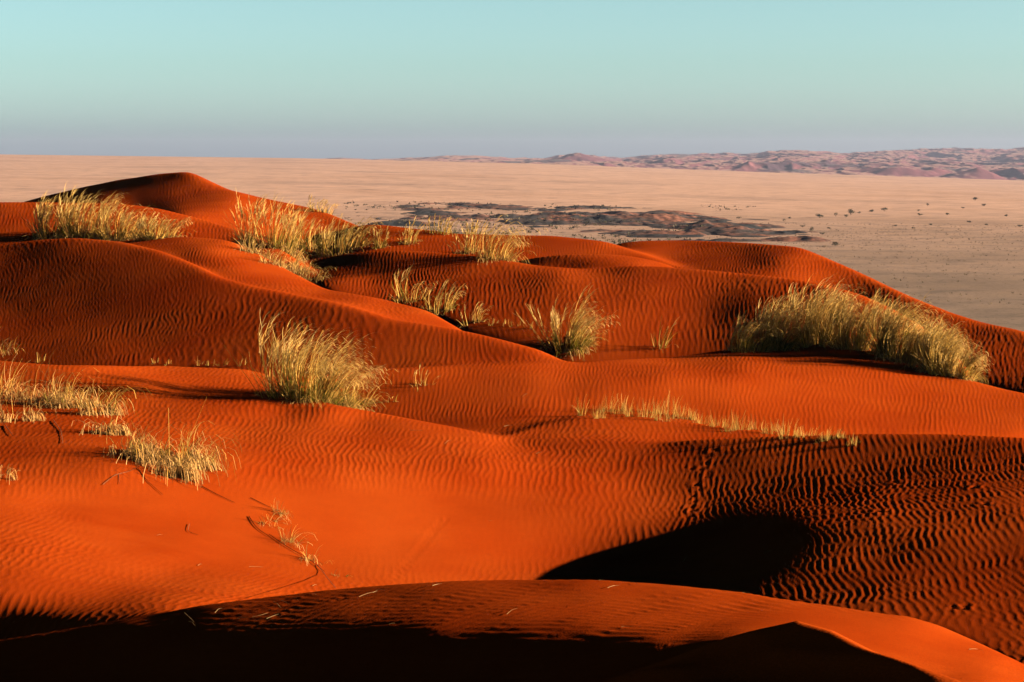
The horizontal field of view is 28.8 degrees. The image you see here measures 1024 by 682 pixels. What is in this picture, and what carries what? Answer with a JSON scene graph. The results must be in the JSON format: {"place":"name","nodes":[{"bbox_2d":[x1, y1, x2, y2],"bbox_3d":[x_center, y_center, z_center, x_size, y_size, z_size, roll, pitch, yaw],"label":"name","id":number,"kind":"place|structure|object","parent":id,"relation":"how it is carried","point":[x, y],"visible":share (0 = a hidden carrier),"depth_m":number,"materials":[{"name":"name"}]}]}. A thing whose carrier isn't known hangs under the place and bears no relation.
{"place":"outdoors","nodes":[
{"label":"outdoors","id":0,"kind":"place"},
{"bbox_2d":[0,202,309,274],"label":"dune","id":1,"kind":"structure","parent":0,"point":[13,227],"depth_m":54.81,"materials":[{"name":"orange sand"}]},
{"bbox_2d":[18,190,83,240],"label":"grass tuft","id":2,"kind":"object","parent":1,"relation":"on","point":[44,231],"visible":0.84,"depth_m":53.39,"materials":[{"name":"plant"}]},
{"bbox_2d":[37,185,125,238],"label":"grass tuft","id":3,"kind":"object","parent":1,"relation":"on","point":[82,232],"visible":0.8,"depth_m":53.30,"materials":[{"name":"plant"}]},
{"bbox_2d":[86,197,168,241],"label":"grass tuft","id":4,"kind":"object","parent":1,"relation":"on","point":[120,234],"visible":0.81,"depth_m":52.87,"materials":[{"name":"plant"}]},
{"bbox_2d":[224,189,272,246],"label":"grass tuft","id":5,"kind":"object","parent":1,"relation":"on","point":[248,221],"visible":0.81,"depth_m":51.88,"materials":[{"name":"plant"}]},
{"bbox_2d":[229,193,319,261],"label":"grass tuft","id":6,"kind":"object","parent":1,"relation":"on","point":[283,243],"visible":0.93,"depth_m":51.62,"materials":[{"name":"plant"}]},
{"bbox_2d":[25,172,355,259],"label":"dune","id":7,"kind":"structure","parent":0,"point":[191,194],"depth_m":72.45,"materials":[{"name":"orange sand"}]},
{"bbox_2d":[277,207,341,255],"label":"grass tuft","id":8,"kind":"object","parent":7,"relation":"on","point":[316,246],"visible":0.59,"depth_m":61.94,"materials":[{"name":"plant"}]},
{"bbox_2d":[303,194,340,216],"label":"grass tuft","id":9,"kind":"object","parent":7,"relation":"on","point":[324,209],"visible":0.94,"depth_m":70.20,"materials":[{"name":"plant"}]},
{"bbox_2d":[0,238,560,374],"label":"dune","id":10,"kind":"structure","parent":0,"point":[74,301],"depth_m":36.69,"materials":[{"name":"orange sand"}]},
{"bbox_2d":[0,327,24,354],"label":"dead grass","id":11,"kind":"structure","parent":10,"relation":"on","point":[16,349],"depth_m":36.53,"materials":[{"name":"plant"}]},
{"bbox_2d":[122,237,461,330],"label":"dune","id":12,"kind":"structure","parent":0,"point":[222,258],"depth_m":41.48,"materials":[{"name":"orange sand"}]},
{"bbox_2d":[127,212,194,241],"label":"grass tuft","id":13,"kind":"object","parent":12,"relation":"on","point":[150,234],"visible":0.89,"depth_m":47.23,"materials":[{"name":"plant"}]},
{"bbox_2d":[234,230,282,263],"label":"grass tuft","id":14,"kind":"object","parent":12,"relation":"on","point":[251,250],"visible":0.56,"depth_m":44.87,"materials":[{"name":"plant"}]},
{"bbox_2d":[258,244,301,276],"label":"grass tuft","id":15,"kind":"object","parent":12,"relation":"on","point":[278,263],"visible":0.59,"depth_m":43.33,"materials":[{"name":"plant"}]},
{"bbox_2d":[308,225,679,267],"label":"dune","id":16,"kind":"structure","parent":0,"point":[548,245],"depth_m":60.06,"materials":[{"name":"orange sand"}]},
{"bbox_2d":[312,213,386,257],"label":"grass tuft","id":17,"kind":"object","parent":16,"relation":"on","point":[342,246],"visible":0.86,"depth_m":60.94,"materials":[{"name":"plant"}]},
{"bbox_2d":[369,225,389,249],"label":"grass tuft","id":18,"kind":"object","parent":16,"relation":"on","point":[376,245],"visible":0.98,"depth_m":60.56,"materials":[{"name":"plant"}]},
{"bbox_2d":[397,218,424,244],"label":"grass tuft","id":19,"kind":"object","parent":16,"relation":"on","point":[409,239],"visible":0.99,"depth_m":60.77,"materials":[{"name":"plant"}]},
{"bbox_2d":[420,213,464,234],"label":"grass tuft","id":20,"kind":"object","parent":16,"relation":"on","point":[440,230],"visible":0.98,"depth_m":61.78,"materials":[{"name":"plant"}]},
{"bbox_2d":[445,220,481,254],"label":"grass tuft","id":21,"kind":"object","parent":16,"relation":"on","point":[467,251],"visible":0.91,"depth_m":58.87,"materials":[{"name":"plant"}]},
{"bbox_2d":[462,220,491,233],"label":"grass tuft","id":22,"kind":"object","parent":16,"relation":"on","point":[474,232],"visible":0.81,"depth_m":61.73,"materials":[{"name":"plant"}]},
{"bbox_2d":[0,361,1023,663],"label":"dune","id":23,"kind":"structure","parent":0,"point":[926,527],"depth_m":21.28,"materials":[{"name":"orange sand"}]},
{"bbox_2d":[0,456,19,484],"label":"dead grass","id":24,"kind":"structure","parent":23,"relation":"on","point":[7,473],"depth_m":20.95,"materials":[{"name":"plant"}]},
{"bbox_2d":[0,357,41,402],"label":"dead grass","id":25,"kind":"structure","parent":23,"relation":"on","point":[9,393],"depth_m":27.19,"materials":[{"name":"plant"}]},
{"bbox_2d":[0,394,56,423],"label":"dead grass","id":26,"kind":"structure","parent":23,"relation":"on","point":[34,417],"depth_m":25.02,"materials":[{"name":"plant"}]},
{"bbox_2d":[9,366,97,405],"bbox_3d":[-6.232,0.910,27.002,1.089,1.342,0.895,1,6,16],"label":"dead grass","id":27,"kind":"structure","parent":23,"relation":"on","point":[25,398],"depth_m":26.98,"materials":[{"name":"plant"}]},
{"bbox_2d":[24,353,124,410],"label":"dead grass","id":28,"kind":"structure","parent":23,"relation":"on","point":[58,402],"depth_m":26.56,"materials":[{"name":"plant"}]},
{"bbox_2d":[71,404,143,436],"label":"dead grass","id":29,"kind":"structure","parent":23,"relation":"on","point":[110,431],"depth_m":23.66,"materials":[{"name":"plant"}]},
{"bbox_2d":[67,377,152,416],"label":"dead grass","id":30,"kind":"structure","parent":23,"relation":"on","point":[106,409],"depth_m":25.82,"materials":[{"name":"plant"}]},
{"bbox_2d":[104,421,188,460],"bbox_3d":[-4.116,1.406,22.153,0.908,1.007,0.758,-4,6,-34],"label":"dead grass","id":31,"kind":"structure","parent":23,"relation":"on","point":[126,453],"depth_m":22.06,"materials":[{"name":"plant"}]},
{"bbox_2d":[117,421,209,469],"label":"dead grass","id":32,"kind":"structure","parent":23,"relation":"on","point":[144,457],"depth_m":21.91,"materials":[{"name":"plant"}]},
{"bbox_2d":[143,437,219,489],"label":"dead grass","id":33,"kind":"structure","parent":23,"relation":"on","point":[184,472],"depth_m":21.56,"materials":[{"name":"plant"}]},
{"bbox_2d":[178,421,241,475],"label":"dead grass","id":34,"kind":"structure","parent":23,"relation":"on","point":[211,462],"depth_m":22.05,"materials":[{"name":"plant"}]},
{"bbox_2d":[255,511,288,528],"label":"dead grass","id":35,"kind":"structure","parent":23,"relation":"on","point":[273,520],"depth_m":20.92,"materials":[{"name":"plant"}]},
{"bbox_2d":[271,497,292,520],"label":"dead grass","id":36,"kind":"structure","parent":23,"relation":"on","point":[279,513],"depth_m":21.13,"materials":[{"name":"plant"}]},
{"bbox_2d":[269,534,323,570],"bbox_3d":[-2.147,2.126,20.086,0.076,0.168,1.260,-3,6,-32],"label":"root","id":37,"kind":"object","parent":23,"relation":"on","point":[290,548],"visible":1,"depth_m":20.27,"materials":[{"name":"plant"}]},
{"bbox_2d":[276,524,317,550],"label":"dead grass","id":38,"kind":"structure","parent":37,"relation":"on","point":[291,539],"depth_m":20.44,"materials":[{"name":"plant"}]},
{"bbox_2d":[224,309,396,411],"bbox_3d":[-2.666,0.424,27.331,1.923,1.764,2.232,-4,7,-40],"label":"grass tuft","id":39,"kind":"object","parent":23,"relation":"on","point":[291,388],"visible":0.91,"depth_m":27.20,"materials":[{"name":"plant"}]},
{"bbox_2d":[299,541,331,565],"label":"dead grass","id":40,"kind":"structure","parent":23,"relation":"on","point":[306,559],"depth_m":19.95,"materials":[{"name":"plant"}]},
{"bbox_2d":[774,413,799,435],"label":"grass shoot","id":41,"kind":"object","parent":23,"relation":"on","point":[787,427],"depth_m":26.67,"materials":[{"name":"plant"}]},
{"bbox_2d":[775,426,801,438],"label":"grass shoot","id":42,"kind":"object","parent":23,"relation":"on","point":[781,433],"depth_m":24.40,"materials":[{"name":"plant"}]},
{"bbox_2d":[797,425,819,435],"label":"grass shoot","id":43,"kind":"object","parent":23,"relation":"on","point":[808,433],"depth_m":24.44,"materials":[{"name":"plant"}]},
{"bbox_2d":[818,428,832,442],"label":"grass shoot","id":44,"kind":"object","parent":23,"relation":"on","point":[827,435],"depth_m":23.95,"materials":[{"name":"plant"}]},
{"bbox_2d":[816,430,835,441],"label":"grass shoot","id":45,"kind":"object","parent":23,"relation":"on","point":[827,436],"depth_m":23.94,"materials":[{"name":"plant"}]},
{"bbox_2d":[847,433,861,445],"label":"grass shoot","id":46,"kind":"object","parent":23,"relation":"on","point":[855,443],"depth_m":23.60,"materials":[{"name":"plant"}]},
{"bbox_2d":[0,580,1023,681],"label":"dune","id":47,"kind":"structure","parent":0,"point":[540,631],"depth_m":11.45,"materials":[{"name":"orange sand"}]},
{"bbox_2d":[0,154,1023,330],"bbox_3d":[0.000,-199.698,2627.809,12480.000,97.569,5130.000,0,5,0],"label":"desert plain","id":48,"kind":"structure","parent":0,"point":[774,198],"depth_m":1352.63,"materials":[{"name":"beige sand"}]},
{"bbox_2d":[344,201,753,243],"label":"scrub","id":49,"kind":"object","parent":48,"relation":"on","point":[556,227],"visible":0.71,"depth_m":861.88,"materials":[{"name":"plant"}]},
{"bbox_2d":[356,202,830,241],"bbox_3d":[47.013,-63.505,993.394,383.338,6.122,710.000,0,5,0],"label":"rocky mounds","id":50,"kind":"object","parent":48,"relation":"on","point":[668,219],"visible":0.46,"depth_m":869.57,"materials":[{"name":"grey stone"}]},
{"bbox_2d":[396,220,1023,304],"bbox_3d":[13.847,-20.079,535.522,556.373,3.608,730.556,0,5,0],"label":"dry tussocks","id":51,"kind":"object","parent":48,"relation":"on","point":[865,249],"visible":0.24,"depth_m":687.34,"materials":[{"name":"plant"}]},
{"bbox_2d":[0,0,1023,158],"label":"sky","id":52,"kind":"structure","parent":0,"point":[315,79],"materials":[{"name":"blue"}]},
{"bbox_2d":[517,254,673,268],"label":"dune","id":53,"kind":"structure","parent":0,"point":[579,261],"depth_m":50.30,"materials":[{"name":"orange sand"}]},
{"bbox_2d":[300,250,967,376],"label":"dune","id":54,"kind":"structure","parent":0,"point":[708,306],"depth_m":43.67,"materials":[{"name":"orange sand"}]},
{"bbox_2d":[290,247,320,278],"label":"grass tuft","id":55,"kind":"object","parent":54,"relation":"on","point":[296,264],"visible":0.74,"depth_m":50.36,"materials":[{"name":"plant"}]},
{"bbox_2d":[300,261,334,282],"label":"grass tuft","id":56,"kind":"object","parent":54,"relation":"on","point":[316,277],"visible":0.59,"depth_m":49.54,"materials":[{"name":"plant"}]},
{"bbox_2d":[385,267,441,303],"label":"grass tuft","id":57,"kind":"object","parent":54,"relation":"on","point":[401,296],"visible":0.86,"depth_m":45.64,"materials":[{"name":"plant"}]},
{"bbox_2d":[422,278,466,315],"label":"grass tuft","id":58,"kind":"object","parent":54,"relation":"on","point":[440,305],"visible":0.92,"depth_m":44.15,"materials":[{"name":"plant"}]},
{"bbox_2d":[459,301,491,328],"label":"grass tuft","id":59,"kind":"object","parent":54,"relation":"on","point":[478,318],"visible":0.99,"depth_m":43.07,"materials":[{"name":"plant"}]},
{"bbox_2d":[469,215,545,262],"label":"grass tuft","id":60,"kind":"object","parent":54,"relation":"on","point":[486,251],"visible":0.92,"depth_m":48.92,"materials":[{"name":"plant"}]},
{"bbox_2d":[516,282,619,360],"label":"grass tuft","id":61,"kind":"object","parent":54,"relation":"on","point":[573,343],"visible":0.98,"depth_m":40.96,"materials":[{"name":"plant"}]},
{"bbox_2d":[561,329,594,354],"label":"grass tuft","id":62,"kind":"object","parent":54,"relation":"on","point":[582,342],"visible":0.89,"depth_m":40.91,"materials":[{"name":"plant"}]},
{"bbox_2d":[648,316,680,350],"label":"grass tuft","id":63,"kind":"object","parent":54,"relation":"on","point":[666,344],"visible":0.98,"depth_m":40.81,"materials":[{"name":"plant"}]},
{"bbox_2d":[506,413,802,440],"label":"dune","id":64,"kind":"structure","parent":0,"point":[612,426],"depth_m":26.77,"materials":[{"name":"orange sand"}]},
{"bbox_2d":[571,394,589,415],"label":"grass shoot","id":65,"kind":"object","parent":64,"relation":"on","point":[579,413],"depth_m":28.21,"materials":[{"name":"plant"}]},
{"bbox_2d":[589,405,607,418],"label":"grass shoot","id":66,"kind":"object","parent":64,"relation":"on","point":[595,417],"depth_m":27.46,"materials":[{"name":"plant"}]},
{"bbox_2d":[623,406,640,416],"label":"grass shoot","id":67,"kind":"object","parent":64,"relation":"on","point":[631,411],"depth_m":28.05,"materials":[{"name":"plant"}]},
{"bbox_2d":[638,400,657,417],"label":"grass shoot","id":68,"kind":"object","parent":64,"relation":"on","point":[647,412],"depth_m":28.05,"materials":[{"name":"plant"}]},
{"bbox_2d":[651,404,671,421],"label":"grass shoot","id":69,"kind":"object","parent":64,"relation":"on","point":[656,419],"depth_m":27.37,"materials":[{"name":"plant"}]},
{"bbox_2d":[657,391,681,419],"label":"grass shoot","id":70,"kind":"object","parent":64,"relation":"on","point":[668,417],"depth_m":28.29,"materials":[{"name":"plant"}]},
{"bbox_2d":[675,403,697,419],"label":"grass shoot","id":71,"kind":"object","parent":64,"relation":"on","point":[684,415],"depth_m":28.48,"materials":[{"name":"plant"}]},
{"bbox_2d":[687,406,697,419],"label":"grass shoot","id":72,"kind":"object","parent":64,"relation":"on","point":[690,417],"depth_m":28.54,"materials":[{"name":"plant"}]},
{"bbox_2d":[691,416,709,423],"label":"grass shoot","id":73,"kind":"object","parent":64,"relation":"on","point":[699,421],"depth_m":27.59,"materials":[{"name":"plant"}]},
{"bbox_2d":[704,420,727,427],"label":"grass shoot","id":74,"kind":"object","parent":64,"relation":"on","point":[714,423],"depth_m":27.07,"materials":[{"name":"plant"}]},
{"bbox_2d":[709,411,729,426],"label":"grass shoot","id":75,"kind":"object","parent":64,"relation":"on","point":[718,422],"depth_m":27.53,"materials":[{"name":"plant"}]},
{"bbox_2d":[722,416,740,431],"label":"grass shoot","id":76,"kind":"object","parent":64,"relation":"on","point":[730,426],"depth_m":26.74,"materials":[{"name":"plant"}]},
{"bbox_2d":[728,413,746,429],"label":"grass shoot","id":77,"kind":"object","parent":64,"relation":"on","point":[738,427],"depth_m":26.90,"materials":[{"name":"plant"}]},
{"bbox_2d":[750,418,767,429],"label":"grass shoot","id":78,"kind":"object","parent":64,"relation":"on","point":[755,422],"depth_m":27.80,"materials":[{"name":"plant"}]},
{"bbox_2d":[761,422,778,434],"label":"grass shoot","id":79,"kind":"object","parent":64,"relation":"on","point":[768,432],"depth_m":26.60,"materials":[{"name":"plant"}]},
{"bbox_2d":[287,344,1023,437],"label":"dune","id":80,"kind":"structure","parent":0,"point":[813,387],"depth_m":29.93,"materials":[{"name":"orange sand"}]},
{"bbox_2d":[335,378,389,410],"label":"grass tuft","id":81,"kind":"object","parent":80,"relation":"on","point":[371,400],"visible":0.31,"depth_m":29.79,"materials":[{"name":"plant"}]},
{"bbox_2d":[409,363,439,390],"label":"grass tuft","id":82,"kind":"object","parent":80,"relation":"on","point":[420,379],"visible":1,"depth_m":30.17,"materials":[{"name":"plant"}]},
{"bbox_2d":[597,396,620,411],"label":"grass shoot","id":83,"kind":"object","parent":80,"relation":"on","point":[609,406],"depth_m":28.74,"materials":[{"name":"plant"}]},
{"bbox_2d":[610,400,629,413],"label":"grass shoot","id":84,"kind":"object","parent":80,"relation":"on","point":[620,410],"depth_m":28.55,"materials":[{"name":"plant"}]},
{"bbox_2d":[612,395,633,411],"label":"grass shoot","id":85,"kind":"object","parent":80,"relation":"on","point":[623,404],"depth_m":28.83,"materials":[{"name":"plant"}]},
{"bbox_2d":[649,393,670,414],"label":"grass shoot","id":86,"kind":"object","parent":80,"relation":"on","point":[660,407],"depth_m":28.72,"materials":[{"name":"plant"}]},
{"bbox_2d":[669,398,687,417],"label":"grass shoot","id":87,"kind":"object","parent":80,"relation":"on","point":[676,409],"depth_m":28.65,"materials":[{"name":"plant"}]},
{"bbox_2d":[723,312,790,352],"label":"grass tuft","id":88,"kind":"object","parent":80,"relation":"on","point":[745,342],"visible":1,"depth_m":33.73,"materials":[{"name":"plant"}]},
{"bbox_2d":[752,293,830,352],"bbox_3d":[4.713,-0.153,33.994,1.679,1.382,1.336,0,5,0],"label":"grass tuft","id":89,"kind":"object","parent":80,"relation":"on","point":[785,344],"visible":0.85,"depth_m":33.83,"materials":[{"name":"plant"}]},
{"bbox_2d":[772,273,875,353],"bbox_3d":[5.362,-0.333,34.028,1.993,1.684,1.688,2,6,24],"label":"grass tuft","id":90,"kind":"object","parent":80,"relation":"on","point":[813,313],"visible":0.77,"depth_m":33.87,"materials":[{"name":"plant"}]},
{"bbox_2d":[804,290,902,352],"bbox_3d":[5.748,-0.170,33.597,1.774,1.478,1.282,0,5,0],"label":"grass tuft","id":91,"kind":"object","parent":80,"relation":"on","point":[845,342],"visible":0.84,"depth_m":33.43,"materials":[{"name":"plant"}]},
{"bbox_2d":[862,310,940,364],"bbox_3d":[6.382,0.038,32.654,1.551,1.162,0.880,2,6,16],"label":"grass tuft","id":92,"kind":"object","parent":80,"relation":"on","point":[888,356],"visible":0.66,"depth_m":32.59,"materials":[{"name":"plant"}]},
{"bbox_2d":[852,286,953,360],"bbox_3d":[6.456,-0.094,32.915,1.815,1.651,1.499,0,5,0],"label":"grass tuft","id":93,"kind":"object","parent":80,"relation":"on","point":[885,318],"visible":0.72,"depth_m":32.75,"materials":[{"name":"plant"}]},
{"bbox_2d":[886,311,977,370],"bbox_3d":[6.753,0.214,32.474,1.421,1.415,1.605,4,7,40],"label":"grass tuft","id":94,"kind":"object","parent":80,"relation":"on","point":[911,362],"visible":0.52,"depth_m":32.46,"materials":[{"name":"plant"}]},
{"bbox_2d":[897,319,977,374],"bbox_3d":[6.848,0.178,31.965,1.444,1.310,1.206,0,5,0],"label":"grass tuft","id":95,"kind":"object","parent":80,"relation":"on","point":[928,360],"visible":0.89,"depth_m":31.93,"materials":[{"name":"plant"}]},
{"bbox_2d":[921,339,991,382],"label":"grass tuft","id":96,"kind":"object","parent":80,"relation":"on","point":[943,370],"visible":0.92,"depth_m":31.82,"materials":[{"name":"plant"}]},
{"bbox_2d":[321,147,1023,179],"bbox_3d":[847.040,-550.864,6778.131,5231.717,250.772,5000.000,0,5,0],"label":"hills","id":97,"kind":"structure","parent":0,"point":[981,163],"depth_m":5789.25,"materials":[{"name":"stone"}]},
{"bbox_2d":[604,621,959,681],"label":"dune","id":98,"kind":"structure","parent":0,"point":[796,651],"depth_m":5.90,"materials":[{"name":"orange sand"}]},
{"bbox_2d":[616,240,1023,392],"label":"dune","id":99,"kind":"structure","parent":0,"point":[1003,347],"depth_m":53.01,"materials":[{"name":"orange sand"}]}
]}

